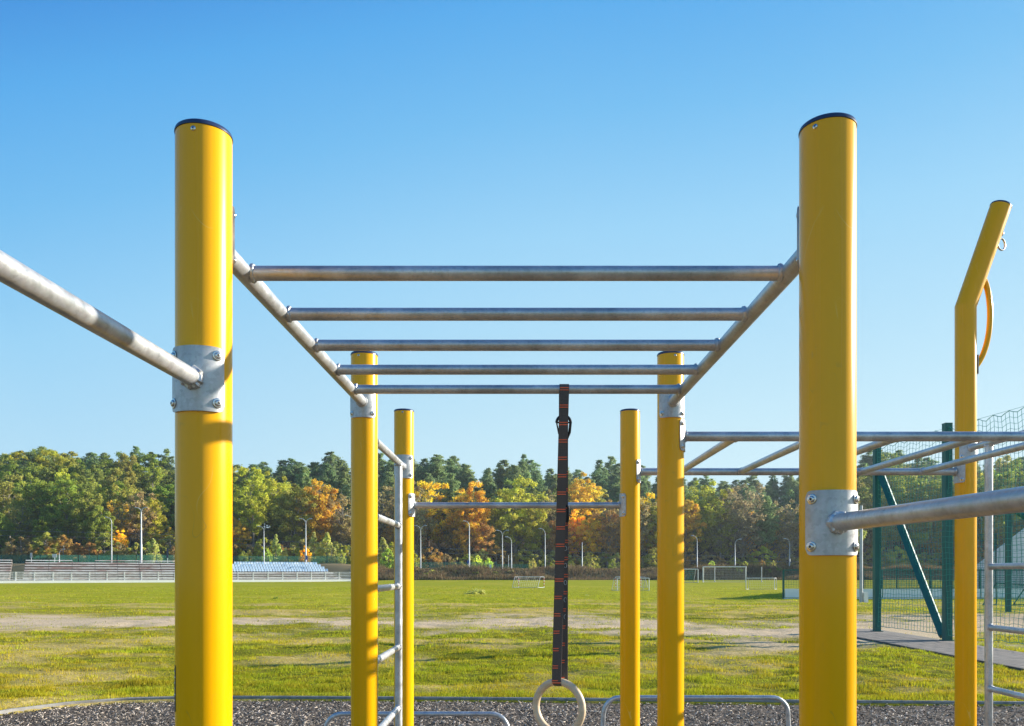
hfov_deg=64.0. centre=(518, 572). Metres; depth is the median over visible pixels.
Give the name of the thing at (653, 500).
pine tree
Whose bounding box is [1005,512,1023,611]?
ball net fence
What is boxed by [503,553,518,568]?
shrub
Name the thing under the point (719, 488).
pine tree
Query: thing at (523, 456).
pine tree
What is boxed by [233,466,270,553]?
broadleaf tree
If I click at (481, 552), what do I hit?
shrub
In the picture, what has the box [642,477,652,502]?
pine tree
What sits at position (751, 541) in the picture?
broadleaf tree
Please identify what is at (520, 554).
shrub
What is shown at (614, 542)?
broadleaf tree
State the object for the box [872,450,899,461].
broadleaf tree
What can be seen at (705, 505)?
broadleaf tree
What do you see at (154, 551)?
young tree
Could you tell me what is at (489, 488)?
pine tree
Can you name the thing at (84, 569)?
bleachers
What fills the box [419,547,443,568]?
shrub
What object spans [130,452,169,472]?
broadleaf tree
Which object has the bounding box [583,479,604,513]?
pine tree
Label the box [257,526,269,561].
street lamp
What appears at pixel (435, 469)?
pine tree
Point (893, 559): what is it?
shrub
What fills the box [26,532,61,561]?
shrub
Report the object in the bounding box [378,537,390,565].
young tree
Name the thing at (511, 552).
street lamp
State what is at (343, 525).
broadleaf tree
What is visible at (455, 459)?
pine tree
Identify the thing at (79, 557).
boundary fence
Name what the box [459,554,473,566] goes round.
shrub
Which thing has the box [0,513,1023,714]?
ground
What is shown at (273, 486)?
broadleaf tree
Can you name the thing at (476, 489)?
pine tree
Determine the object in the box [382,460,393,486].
pine tree
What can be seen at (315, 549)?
young tree
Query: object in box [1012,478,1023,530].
broadleaf tree
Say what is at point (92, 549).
shrub
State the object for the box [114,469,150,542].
broadleaf tree
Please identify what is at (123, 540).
broadleaf tree
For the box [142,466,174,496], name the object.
broadleaf tree
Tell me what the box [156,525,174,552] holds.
broadleaf tree
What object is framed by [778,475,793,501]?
pine tree
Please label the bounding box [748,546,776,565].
shrub
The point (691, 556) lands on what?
shrub
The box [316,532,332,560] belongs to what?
young tree
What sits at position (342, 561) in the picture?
boundary fence
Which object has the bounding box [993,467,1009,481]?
broadleaf tree
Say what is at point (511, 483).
broadleaf tree
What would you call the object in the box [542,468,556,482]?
pine tree
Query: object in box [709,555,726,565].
shrub
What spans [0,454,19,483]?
broadleaf tree
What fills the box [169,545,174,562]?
shrub
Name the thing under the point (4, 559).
shrub
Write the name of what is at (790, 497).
pine tree
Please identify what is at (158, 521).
broadleaf tree
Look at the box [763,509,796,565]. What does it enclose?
broadleaf tree
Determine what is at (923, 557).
shrub
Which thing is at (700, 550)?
broadleaf tree
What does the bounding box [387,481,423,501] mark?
broadleaf tree
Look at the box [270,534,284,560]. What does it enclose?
young tree
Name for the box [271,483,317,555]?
broadleaf tree
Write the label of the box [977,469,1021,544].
broadleaf tree
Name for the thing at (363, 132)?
sky
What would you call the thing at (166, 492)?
broadleaf tree
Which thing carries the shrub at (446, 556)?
on the ground at (761, 645)
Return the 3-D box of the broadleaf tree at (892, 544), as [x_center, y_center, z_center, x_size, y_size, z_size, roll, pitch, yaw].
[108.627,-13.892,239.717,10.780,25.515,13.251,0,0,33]
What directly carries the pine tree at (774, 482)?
on the ground at (761, 645)
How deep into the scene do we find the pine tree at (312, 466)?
238.92 m
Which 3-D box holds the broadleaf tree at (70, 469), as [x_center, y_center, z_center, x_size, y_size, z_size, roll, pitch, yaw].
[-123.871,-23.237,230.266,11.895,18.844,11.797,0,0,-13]
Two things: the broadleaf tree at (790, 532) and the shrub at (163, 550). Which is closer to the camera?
the shrub at (163, 550)
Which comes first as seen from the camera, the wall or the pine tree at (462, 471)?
the wall
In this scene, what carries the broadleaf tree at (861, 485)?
on the ground at (761, 645)
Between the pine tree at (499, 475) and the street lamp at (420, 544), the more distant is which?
the pine tree at (499, 475)
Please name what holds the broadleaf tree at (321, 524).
on the ground at (761, 645)
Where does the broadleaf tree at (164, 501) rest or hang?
on the ground at (761, 645)
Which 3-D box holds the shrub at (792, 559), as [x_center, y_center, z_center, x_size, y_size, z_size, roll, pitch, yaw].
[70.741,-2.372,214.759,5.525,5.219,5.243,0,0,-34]
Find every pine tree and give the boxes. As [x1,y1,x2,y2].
[17,451,45,479]
[34,446,51,466]
[77,452,95,466]
[84,453,102,473]
[97,452,111,469]
[130,446,145,473]
[159,448,174,471]
[240,467,279,536]
[246,473,267,540]
[247,464,258,476]
[257,462,269,470]
[271,466,293,489]
[275,459,292,476]
[284,458,299,477]
[286,462,309,492]
[294,465,311,489]
[302,462,320,486]
[313,463,342,503]
[317,456,338,481]
[320,451,342,469]
[334,460,350,486]
[335,466,350,543]
[335,483,350,554]
[337,459,350,472]
[378,453,387,485]
[378,471,393,547]
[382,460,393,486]
[414,465,423,493]
[416,457,448,500]
[416,458,428,468]
[420,485,439,561]
[421,472,437,545]
[425,454,448,492]
[437,473,460,501]
[437,479,466,560]
[444,459,461,487]
[445,456,461,477]
[457,464,476,481]
[458,465,480,490]
[465,477,478,500]
[478,469,497,541]
[490,460,520,498]
[491,464,502,486]
[500,464,523,491]
[510,461,538,492]
[518,454,528,467]
[525,472,547,552]
[527,460,541,475]
[541,474,552,494]
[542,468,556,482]
[545,474,556,495]
[568,467,572,483]
[572,469,582,484]
[580,477,591,492]
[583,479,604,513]
[589,471,611,501]
[590,459,610,492]
[603,456,616,484]
[607,463,619,495]
[607,476,619,546]
[612,487,619,501]
[640,480,652,554]
[641,465,652,491]
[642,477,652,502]
[648,495,656,561]
[650,477,656,495]
[684,481,698,494]
[684,485,688,498]
[692,484,702,556]
[698,475,715,487]
[715,481,731,495]
[720,484,735,549]
[728,480,739,498]
[734,479,752,501]
[742,487,758,554]
[746,475,762,493]
[752,495,780,559]
[756,488,768,553]
[764,485,779,507]
[765,475,780,503]
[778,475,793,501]
[779,489,798,548]
[780,478,798,506]
[857,450,872,480]
[857,462,867,478]
[896,449,910,467]
[908,457,930,486]
[920,457,940,478]
[977,461,982,479]
[1010,457,1023,472]
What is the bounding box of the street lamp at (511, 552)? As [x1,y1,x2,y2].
[505,536,511,567]
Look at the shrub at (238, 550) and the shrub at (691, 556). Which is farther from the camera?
the shrub at (691, 556)
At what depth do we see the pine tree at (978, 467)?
312.40 m
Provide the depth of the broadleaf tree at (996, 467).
317.96 m
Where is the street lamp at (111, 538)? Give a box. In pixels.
[105,517,111,561]
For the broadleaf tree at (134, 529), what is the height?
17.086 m
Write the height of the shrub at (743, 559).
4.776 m
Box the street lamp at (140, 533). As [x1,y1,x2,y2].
[134,507,146,562]
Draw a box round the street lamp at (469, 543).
[463,520,469,564]
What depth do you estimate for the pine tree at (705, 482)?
297.99 m
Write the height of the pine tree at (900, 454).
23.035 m
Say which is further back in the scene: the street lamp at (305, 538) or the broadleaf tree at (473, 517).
the broadleaf tree at (473, 517)
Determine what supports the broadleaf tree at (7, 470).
on the ground at (761, 645)
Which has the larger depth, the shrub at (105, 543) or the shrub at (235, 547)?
the shrub at (235, 547)
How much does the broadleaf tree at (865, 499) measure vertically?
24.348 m
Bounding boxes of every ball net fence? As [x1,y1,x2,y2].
[871,406,1023,643]
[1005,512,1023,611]
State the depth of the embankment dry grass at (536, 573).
154.19 m
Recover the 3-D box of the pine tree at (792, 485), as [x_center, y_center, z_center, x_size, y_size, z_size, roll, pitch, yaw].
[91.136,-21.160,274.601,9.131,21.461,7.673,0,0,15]
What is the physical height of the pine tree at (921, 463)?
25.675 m
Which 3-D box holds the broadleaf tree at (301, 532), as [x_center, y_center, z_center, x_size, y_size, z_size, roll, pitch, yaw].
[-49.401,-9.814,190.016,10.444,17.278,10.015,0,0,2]
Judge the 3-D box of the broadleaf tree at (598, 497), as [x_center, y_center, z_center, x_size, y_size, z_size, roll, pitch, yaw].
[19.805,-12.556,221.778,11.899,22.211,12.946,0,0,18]
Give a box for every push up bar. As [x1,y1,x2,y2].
[324,711,509,725]
[601,695,790,725]
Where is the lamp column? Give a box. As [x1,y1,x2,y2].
[859,506,867,602]
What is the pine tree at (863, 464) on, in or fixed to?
on the ground at (761, 645)
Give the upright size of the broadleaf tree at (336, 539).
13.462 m
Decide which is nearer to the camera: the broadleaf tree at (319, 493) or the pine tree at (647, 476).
the broadleaf tree at (319, 493)
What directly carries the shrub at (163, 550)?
on the ground at (761, 645)
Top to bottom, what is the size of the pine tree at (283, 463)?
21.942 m
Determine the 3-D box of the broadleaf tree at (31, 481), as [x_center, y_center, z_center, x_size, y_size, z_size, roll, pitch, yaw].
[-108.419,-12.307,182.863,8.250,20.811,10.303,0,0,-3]
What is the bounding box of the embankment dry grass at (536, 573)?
[378,562,941,579]
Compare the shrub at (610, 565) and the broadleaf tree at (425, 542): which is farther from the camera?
the broadleaf tree at (425, 542)
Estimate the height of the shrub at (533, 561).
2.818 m
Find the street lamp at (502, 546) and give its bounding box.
[496,530,508,568]
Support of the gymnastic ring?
hanging from the climbing frame
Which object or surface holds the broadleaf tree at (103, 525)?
on the ground at (761, 645)
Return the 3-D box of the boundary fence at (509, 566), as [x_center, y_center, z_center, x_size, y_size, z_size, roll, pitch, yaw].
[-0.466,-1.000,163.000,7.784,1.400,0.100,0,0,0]
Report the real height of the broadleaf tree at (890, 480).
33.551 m
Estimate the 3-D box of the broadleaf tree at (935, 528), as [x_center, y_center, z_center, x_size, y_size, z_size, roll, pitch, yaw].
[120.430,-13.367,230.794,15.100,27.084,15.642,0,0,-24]
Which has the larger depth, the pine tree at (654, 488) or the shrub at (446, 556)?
the pine tree at (654, 488)
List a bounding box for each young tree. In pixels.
[144,538,162,562]
[244,550,252,560]
[251,542,265,560]
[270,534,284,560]
[280,548,290,560]
[293,543,300,560]
[308,532,325,560]
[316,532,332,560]
[332,542,340,557]
[343,545,350,563]
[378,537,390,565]
[383,542,393,567]
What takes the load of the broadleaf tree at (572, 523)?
on the ground at (761, 645)
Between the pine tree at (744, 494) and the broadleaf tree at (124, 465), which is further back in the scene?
the pine tree at (744, 494)
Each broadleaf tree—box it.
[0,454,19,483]
[0,464,27,539]
[0,474,28,552]
[0,512,6,538]
[0,516,19,548]
[1,450,31,463]
[1,496,38,561]
[9,461,40,542]
[10,472,51,541]
[27,481,60,537]
[31,510,66,549]
[32,448,72,484]
[33,462,64,488]
[48,451,79,466]
[48,479,84,550]
[50,475,92,542]
[54,467,85,543]
[60,491,111,559]
[63,458,89,479]
[73,464,106,499]
[74,477,108,525]
[83,505,117,549]
[85,459,125,480]
[87,467,145,541]
[97,480,129,541]
[98,500,133,547]
[103,451,139,463]
[106,452,142,480]
[107,483,138,547]
[112,529,129,552]
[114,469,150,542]
[118,491,163,554]
[125,466,141,496]
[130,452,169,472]
[132,462,166,498]
[135,494,170,548]
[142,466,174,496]
[144,485,172,543]
[147,482,174,536]
[150,466,174,528]
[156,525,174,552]
[161,474,174,526]
[166,514,174,533]
[233,464,241,476]
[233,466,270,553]
[233,467,252,499]
[233,484,242,525]
[233,505,251,551]
[233,516,252,553]
[234,469,264,532]
[247,509,271,545]
[252,471,292,538]
[267,495,293,553]
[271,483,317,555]
[287,503,319,548]
[294,478,340,542]
[308,484,335,541]
[322,513,343,544]
[326,494,350,549]
[378,486,393,517]
[378,492,393,547]
[381,525,393,556]
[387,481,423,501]
[414,480,465,555]
[414,489,437,558]
[414,518,428,551]
[443,480,491,555]
[444,521,468,561]
[470,522,495,557]
[481,493,499,558]
[483,499,510,564]
[486,475,548,553]
[501,478,537,552]
[512,499,551,553]
[524,486,544,511]
[528,489,555,560]
[544,488,572,559]
[544,517,570,562]
[555,471,605,557]
[568,509,586,564]
[571,510,605,557]
[577,488,609,564]
[591,499,619,568]
[606,509,619,564]
[615,496,656,552]
[640,492,656,555]
[640,501,684,548]
[684,497,707,568]
[686,479,732,562]
[690,512,716,561]
[702,501,737,560]
[706,487,752,558]
[719,478,767,558]
[741,512,764,557]
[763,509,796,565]
[769,506,787,560]
[772,497,798,562]
[777,507,795,562]
[791,510,798,549]
[857,476,872,499]
[857,490,872,558]
[858,454,913,557]
[858,488,900,549]
[858,502,869,542]
[858,529,866,550]
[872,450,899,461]
[872,486,908,549]
[891,475,941,549]
[921,475,940,544]
[924,479,953,550]
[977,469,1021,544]
[980,461,1002,472]
[993,455,1011,470]
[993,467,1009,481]
[993,521,1018,547]
[996,458,1023,532]
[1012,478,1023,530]
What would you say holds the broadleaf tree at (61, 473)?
on the ground at (761, 645)
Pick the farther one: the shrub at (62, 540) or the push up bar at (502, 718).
the shrub at (62, 540)
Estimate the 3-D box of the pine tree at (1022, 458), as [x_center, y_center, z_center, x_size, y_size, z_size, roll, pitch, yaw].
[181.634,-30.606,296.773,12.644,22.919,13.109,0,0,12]
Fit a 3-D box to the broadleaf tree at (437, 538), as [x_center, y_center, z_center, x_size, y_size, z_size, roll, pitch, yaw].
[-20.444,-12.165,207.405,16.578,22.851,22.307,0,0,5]
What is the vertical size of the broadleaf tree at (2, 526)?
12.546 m
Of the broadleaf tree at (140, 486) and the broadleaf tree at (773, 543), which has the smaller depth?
the broadleaf tree at (140, 486)
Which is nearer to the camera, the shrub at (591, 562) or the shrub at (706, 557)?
the shrub at (591, 562)
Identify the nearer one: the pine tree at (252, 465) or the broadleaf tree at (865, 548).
the broadleaf tree at (865, 548)
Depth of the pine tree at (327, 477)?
216.34 m
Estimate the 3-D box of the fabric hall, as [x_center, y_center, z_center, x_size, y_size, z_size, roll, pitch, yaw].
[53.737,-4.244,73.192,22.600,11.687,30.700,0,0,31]
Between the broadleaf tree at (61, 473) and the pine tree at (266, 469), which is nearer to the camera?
the broadleaf tree at (61, 473)
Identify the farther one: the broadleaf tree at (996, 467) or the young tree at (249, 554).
the broadleaf tree at (996, 467)
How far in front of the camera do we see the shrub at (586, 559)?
197.53 m
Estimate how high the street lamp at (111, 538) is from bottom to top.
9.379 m
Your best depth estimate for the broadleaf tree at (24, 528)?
177.10 m
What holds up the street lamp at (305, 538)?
on the ground at (761, 645)
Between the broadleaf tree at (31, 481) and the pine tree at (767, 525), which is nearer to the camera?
the broadleaf tree at (31, 481)
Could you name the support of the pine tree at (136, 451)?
on the ground at (761, 645)
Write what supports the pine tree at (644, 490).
on the ground at (761, 645)
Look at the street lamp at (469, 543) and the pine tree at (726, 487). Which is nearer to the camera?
the street lamp at (469, 543)
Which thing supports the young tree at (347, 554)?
on the ground at (761, 645)
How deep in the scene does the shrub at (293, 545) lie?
180.27 m
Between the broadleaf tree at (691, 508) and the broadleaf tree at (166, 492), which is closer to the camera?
the broadleaf tree at (166, 492)
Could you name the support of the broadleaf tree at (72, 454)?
on the ground at (761, 645)
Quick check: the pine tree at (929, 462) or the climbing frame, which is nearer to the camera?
the climbing frame
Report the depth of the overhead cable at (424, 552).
162.98 m
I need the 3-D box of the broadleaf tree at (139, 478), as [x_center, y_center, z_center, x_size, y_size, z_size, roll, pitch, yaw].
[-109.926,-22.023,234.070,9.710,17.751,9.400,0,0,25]
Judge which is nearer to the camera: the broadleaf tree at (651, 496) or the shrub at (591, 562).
the shrub at (591, 562)
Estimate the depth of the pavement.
17.96 m
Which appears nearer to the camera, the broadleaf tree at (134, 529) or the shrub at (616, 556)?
the broadleaf tree at (134, 529)
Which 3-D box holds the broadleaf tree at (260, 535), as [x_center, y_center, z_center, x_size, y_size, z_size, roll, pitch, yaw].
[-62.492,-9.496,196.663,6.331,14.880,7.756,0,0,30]
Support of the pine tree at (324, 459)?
on the ground at (761, 645)
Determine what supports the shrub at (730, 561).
on the ground at (761, 645)
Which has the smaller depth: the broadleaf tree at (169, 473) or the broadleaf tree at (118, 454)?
the broadleaf tree at (169, 473)
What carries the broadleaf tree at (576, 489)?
on the ground at (761, 645)
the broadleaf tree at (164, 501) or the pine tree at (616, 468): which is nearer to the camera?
the broadleaf tree at (164, 501)
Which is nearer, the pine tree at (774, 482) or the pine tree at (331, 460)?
the pine tree at (331, 460)
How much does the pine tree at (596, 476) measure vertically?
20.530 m
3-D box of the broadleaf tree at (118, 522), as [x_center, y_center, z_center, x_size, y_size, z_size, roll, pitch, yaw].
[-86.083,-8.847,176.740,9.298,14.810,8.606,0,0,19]
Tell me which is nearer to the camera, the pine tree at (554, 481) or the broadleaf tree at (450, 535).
the broadleaf tree at (450, 535)
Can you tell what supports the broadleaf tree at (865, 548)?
on the ground at (761, 645)
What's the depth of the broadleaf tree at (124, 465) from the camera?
230.89 m
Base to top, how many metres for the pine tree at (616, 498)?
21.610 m
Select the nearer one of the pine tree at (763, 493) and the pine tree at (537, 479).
the pine tree at (537, 479)
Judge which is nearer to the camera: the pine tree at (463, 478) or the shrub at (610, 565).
the shrub at (610, 565)
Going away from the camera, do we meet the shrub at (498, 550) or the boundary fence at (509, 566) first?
the boundary fence at (509, 566)
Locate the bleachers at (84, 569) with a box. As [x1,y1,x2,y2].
[24,560,174,579]
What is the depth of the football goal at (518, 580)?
87.43 m
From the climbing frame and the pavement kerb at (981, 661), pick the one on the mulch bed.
the climbing frame
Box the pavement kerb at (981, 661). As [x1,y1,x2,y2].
[857,637,1023,670]
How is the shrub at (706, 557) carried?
on the ground at (761, 645)
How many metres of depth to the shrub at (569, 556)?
199.50 m
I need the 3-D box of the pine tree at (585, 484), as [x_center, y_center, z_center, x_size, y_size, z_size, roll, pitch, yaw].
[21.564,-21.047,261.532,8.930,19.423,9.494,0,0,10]
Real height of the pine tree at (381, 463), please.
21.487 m
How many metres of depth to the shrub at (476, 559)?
161.68 m
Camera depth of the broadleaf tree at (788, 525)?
239.33 m
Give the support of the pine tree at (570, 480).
on the ground at (761, 645)
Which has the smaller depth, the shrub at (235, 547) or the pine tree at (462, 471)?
the shrub at (235, 547)
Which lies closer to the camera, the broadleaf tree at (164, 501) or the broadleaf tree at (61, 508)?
the broadleaf tree at (61, 508)
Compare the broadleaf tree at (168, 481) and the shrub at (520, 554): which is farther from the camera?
the broadleaf tree at (168, 481)
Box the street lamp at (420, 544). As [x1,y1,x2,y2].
[414,525,426,568]
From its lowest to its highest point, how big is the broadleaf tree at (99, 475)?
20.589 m
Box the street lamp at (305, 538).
[299,518,311,561]
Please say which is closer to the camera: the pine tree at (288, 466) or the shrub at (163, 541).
the shrub at (163, 541)
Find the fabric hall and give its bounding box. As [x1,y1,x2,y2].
[977,528,1023,588]
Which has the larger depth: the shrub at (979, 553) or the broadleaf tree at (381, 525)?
the shrub at (979, 553)
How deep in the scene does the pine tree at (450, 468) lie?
255.89 m
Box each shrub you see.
[0,537,34,562]
[0,546,23,561]
[24,548,44,561]
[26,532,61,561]
[44,535,78,561]
[62,542,88,561]
[75,542,102,561]
[87,534,122,561]
[109,543,133,562]
[124,542,148,562]
[136,541,159,562]
[155,544,170,562]
[158,535,174,562]
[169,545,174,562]
[233,544,238,557]
[233,548,243,560]
[238,551,247,560]
[244,546,259,559]
[252,537,276,560]
[261,549,272,560]
[277,544,292,560]
[287,548,298,560]
[288,538,319,558]
[298,546,311,560]
[325,541,343,553]
[325,544,338,560]
[336,549,345,560]
[379,548,393,568]
[414,553,419,566]
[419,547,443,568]
[434,554,455,569]
[451,557,464,565]
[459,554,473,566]
[471,548,489,564]
[472,555,483,566]
[483,545,509,567]
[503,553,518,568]
[512,549,536,568]
[523,547,548,568]
[529,558,536,568]
[546,550,554,567]
[568,554,575,564]
[568,554,580,566]
[577,551,600,568]
[588,559,594,568]
[593,552,612,568]
[607,553,619,566]
[608,559,615,568]
[640,548,656,567]
[640,556,651,568]
[684,553,701,568]
[684,556,690,567]
[699,551,716,566]
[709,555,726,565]
[726,556,741,565]
[740,554,758,564]
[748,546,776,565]
[771,558,785,565]
[780,554,798,566]
[863,548,884,566]
[868,547,897,567]
[884,546,908,566]
[900,552,923,566]
[918,552,937,565]
[977,548,983,563]
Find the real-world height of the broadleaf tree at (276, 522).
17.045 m
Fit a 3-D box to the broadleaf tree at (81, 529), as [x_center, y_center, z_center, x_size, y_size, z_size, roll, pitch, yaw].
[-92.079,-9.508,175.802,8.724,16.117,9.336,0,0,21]
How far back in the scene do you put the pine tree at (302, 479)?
219.79 m
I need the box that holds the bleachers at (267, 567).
[233,562,340,579]
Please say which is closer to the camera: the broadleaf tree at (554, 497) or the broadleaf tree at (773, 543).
the broadleaf tree at (554, 497)
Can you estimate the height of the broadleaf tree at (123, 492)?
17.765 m
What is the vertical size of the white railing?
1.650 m
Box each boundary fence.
[0,555,174,563]
[233,556,346,563]
[414,562,496,567]
[497,564,524,568]
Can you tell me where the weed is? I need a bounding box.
[464,588,485,594]
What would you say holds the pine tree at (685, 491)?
on the ground at (761, 645)
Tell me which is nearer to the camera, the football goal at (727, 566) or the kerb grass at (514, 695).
the kerb grass at (514, 695)
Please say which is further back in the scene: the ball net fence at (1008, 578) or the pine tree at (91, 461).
the pine tree at (91, 461)
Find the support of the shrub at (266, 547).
on the ground at (761, 645)
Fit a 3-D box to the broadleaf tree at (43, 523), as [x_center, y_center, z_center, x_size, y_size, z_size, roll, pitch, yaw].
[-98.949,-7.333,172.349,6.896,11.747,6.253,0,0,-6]
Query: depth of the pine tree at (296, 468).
242.91 m
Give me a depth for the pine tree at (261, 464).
261.30 m
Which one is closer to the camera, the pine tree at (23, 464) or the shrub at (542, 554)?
the shrub at (542, 554)
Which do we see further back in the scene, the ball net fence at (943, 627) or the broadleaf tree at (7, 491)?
the broadleaf tree at (7, 491)
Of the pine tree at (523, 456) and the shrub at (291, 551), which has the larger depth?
the pine tree at (523, 456)
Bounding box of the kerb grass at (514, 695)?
[21,691,1023,706]
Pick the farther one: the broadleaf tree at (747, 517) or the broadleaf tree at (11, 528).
the broadleaf tree at (747, 517)
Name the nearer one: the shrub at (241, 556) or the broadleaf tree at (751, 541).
the shrub at (241, 556)
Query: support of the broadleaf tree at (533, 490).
on the ground at (761, 645)
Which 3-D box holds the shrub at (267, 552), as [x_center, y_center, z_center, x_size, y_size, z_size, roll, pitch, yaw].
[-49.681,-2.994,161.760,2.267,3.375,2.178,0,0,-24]
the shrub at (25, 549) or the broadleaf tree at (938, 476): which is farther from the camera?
the broadleaf tree at (938, 476)
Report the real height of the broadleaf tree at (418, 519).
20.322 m
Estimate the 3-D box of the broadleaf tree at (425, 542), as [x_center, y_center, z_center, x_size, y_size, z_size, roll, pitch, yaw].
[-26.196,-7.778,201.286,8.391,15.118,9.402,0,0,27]
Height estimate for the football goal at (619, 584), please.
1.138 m
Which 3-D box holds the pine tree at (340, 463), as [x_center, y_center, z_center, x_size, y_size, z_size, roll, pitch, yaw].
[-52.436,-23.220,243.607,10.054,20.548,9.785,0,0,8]
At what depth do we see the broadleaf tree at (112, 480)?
200.04 m
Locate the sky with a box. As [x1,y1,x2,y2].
[0,0,1023,527]
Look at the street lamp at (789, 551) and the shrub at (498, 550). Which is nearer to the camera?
the street lamp at (789, 551)
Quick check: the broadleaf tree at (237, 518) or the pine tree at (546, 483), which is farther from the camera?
the pine tree at (546, 483)
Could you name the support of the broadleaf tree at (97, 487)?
on the ground at (761, 645)
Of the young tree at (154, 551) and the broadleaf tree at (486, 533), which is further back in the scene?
the broadleaf tree at (486, 533)
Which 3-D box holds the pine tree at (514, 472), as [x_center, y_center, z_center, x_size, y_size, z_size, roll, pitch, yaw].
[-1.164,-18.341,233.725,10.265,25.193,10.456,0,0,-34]
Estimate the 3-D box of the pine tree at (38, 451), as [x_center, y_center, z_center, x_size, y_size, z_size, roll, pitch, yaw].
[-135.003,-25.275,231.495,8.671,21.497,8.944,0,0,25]
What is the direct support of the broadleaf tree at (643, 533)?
on the ground at (761, 645)
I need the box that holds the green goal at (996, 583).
[982,582,1023,604]
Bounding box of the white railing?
[0,572,350,580]
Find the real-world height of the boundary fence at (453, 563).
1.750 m
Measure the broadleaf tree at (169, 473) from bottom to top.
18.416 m
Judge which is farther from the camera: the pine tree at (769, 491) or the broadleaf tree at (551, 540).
the pine tree at (769, 491)
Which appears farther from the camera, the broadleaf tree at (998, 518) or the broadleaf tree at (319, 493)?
the broadleaf tree at (998, 518)
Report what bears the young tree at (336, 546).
on the ground at (761, 645)
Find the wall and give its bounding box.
[0,579,350,582]
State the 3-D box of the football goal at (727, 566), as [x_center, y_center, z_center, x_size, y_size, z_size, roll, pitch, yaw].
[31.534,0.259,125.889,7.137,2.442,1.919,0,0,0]
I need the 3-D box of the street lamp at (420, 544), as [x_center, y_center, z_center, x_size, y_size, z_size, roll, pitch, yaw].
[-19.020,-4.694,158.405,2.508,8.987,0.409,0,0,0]
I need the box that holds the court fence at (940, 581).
[863,533,1023,588]
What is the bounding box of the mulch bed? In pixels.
[0,701,1023,725]
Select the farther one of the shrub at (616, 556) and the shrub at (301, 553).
the shrub at (616, 556)
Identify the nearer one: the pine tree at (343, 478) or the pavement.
the pavement
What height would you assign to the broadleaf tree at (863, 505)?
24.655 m
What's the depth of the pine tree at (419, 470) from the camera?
245.39 m
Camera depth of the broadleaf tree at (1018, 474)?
246.52 m
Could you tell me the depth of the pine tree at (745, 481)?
276.03 m
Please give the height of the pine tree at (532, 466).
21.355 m
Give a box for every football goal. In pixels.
[512,577,543,587]
[612,578,648,590]
[684,569,697,582]
[703,566,746,581]
[746,578,776,588]
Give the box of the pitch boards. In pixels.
[782,569,1023,598]
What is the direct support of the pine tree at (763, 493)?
on the ground at (761, 645)
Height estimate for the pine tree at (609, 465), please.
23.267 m
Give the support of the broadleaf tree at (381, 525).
on the ground at (761, 645)
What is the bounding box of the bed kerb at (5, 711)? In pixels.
[0,696,1023,713]
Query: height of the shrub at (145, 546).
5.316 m
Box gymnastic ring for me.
[533,384,585,725]
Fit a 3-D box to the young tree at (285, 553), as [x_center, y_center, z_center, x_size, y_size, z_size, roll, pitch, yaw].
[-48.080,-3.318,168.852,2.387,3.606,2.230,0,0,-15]
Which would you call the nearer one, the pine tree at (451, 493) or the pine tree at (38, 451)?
the pine tree at (451, 493)
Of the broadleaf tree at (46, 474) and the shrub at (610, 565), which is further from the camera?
the broadleaf tree at (46, 474)
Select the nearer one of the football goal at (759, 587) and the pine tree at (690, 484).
the football goal at (759, 587)
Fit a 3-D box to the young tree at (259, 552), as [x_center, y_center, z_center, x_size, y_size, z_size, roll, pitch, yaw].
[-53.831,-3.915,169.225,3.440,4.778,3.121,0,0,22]
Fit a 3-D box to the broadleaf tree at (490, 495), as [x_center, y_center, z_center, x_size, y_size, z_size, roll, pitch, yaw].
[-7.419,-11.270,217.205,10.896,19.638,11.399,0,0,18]
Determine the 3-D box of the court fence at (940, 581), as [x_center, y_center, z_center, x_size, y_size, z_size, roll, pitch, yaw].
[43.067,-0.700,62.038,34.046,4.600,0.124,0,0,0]
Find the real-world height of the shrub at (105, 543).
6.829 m
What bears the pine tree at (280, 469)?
on the ground at (761, 645)
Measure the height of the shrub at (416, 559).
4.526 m
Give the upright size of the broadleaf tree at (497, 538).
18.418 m
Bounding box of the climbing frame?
[0,112,1023,725]
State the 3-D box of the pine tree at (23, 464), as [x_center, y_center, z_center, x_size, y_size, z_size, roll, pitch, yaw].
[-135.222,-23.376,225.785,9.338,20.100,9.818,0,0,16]
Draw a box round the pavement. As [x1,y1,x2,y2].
[857,629,1023,667]
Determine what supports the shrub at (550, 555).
on the ground at (761, 645)
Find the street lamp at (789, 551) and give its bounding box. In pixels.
[783,538,789,566]
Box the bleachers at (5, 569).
[0,560,11,580]
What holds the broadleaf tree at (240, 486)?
on the ground at (761, 645)
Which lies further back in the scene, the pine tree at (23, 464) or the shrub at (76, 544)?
the pine tree at (23, 464)
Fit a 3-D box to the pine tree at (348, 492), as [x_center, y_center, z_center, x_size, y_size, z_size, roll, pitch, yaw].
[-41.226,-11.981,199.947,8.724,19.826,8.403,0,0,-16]
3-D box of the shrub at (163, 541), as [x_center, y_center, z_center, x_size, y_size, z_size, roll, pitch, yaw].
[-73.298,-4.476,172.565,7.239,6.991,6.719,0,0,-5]
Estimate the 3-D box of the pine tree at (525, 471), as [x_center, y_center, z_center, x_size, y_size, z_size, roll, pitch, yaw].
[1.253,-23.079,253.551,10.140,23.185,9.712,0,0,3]
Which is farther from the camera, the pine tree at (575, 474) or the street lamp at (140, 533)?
the pine tree at (575, 474)
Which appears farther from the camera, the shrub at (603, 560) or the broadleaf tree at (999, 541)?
the broadleaf tree at (999, 541)
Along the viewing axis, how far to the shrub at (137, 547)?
165.73 m

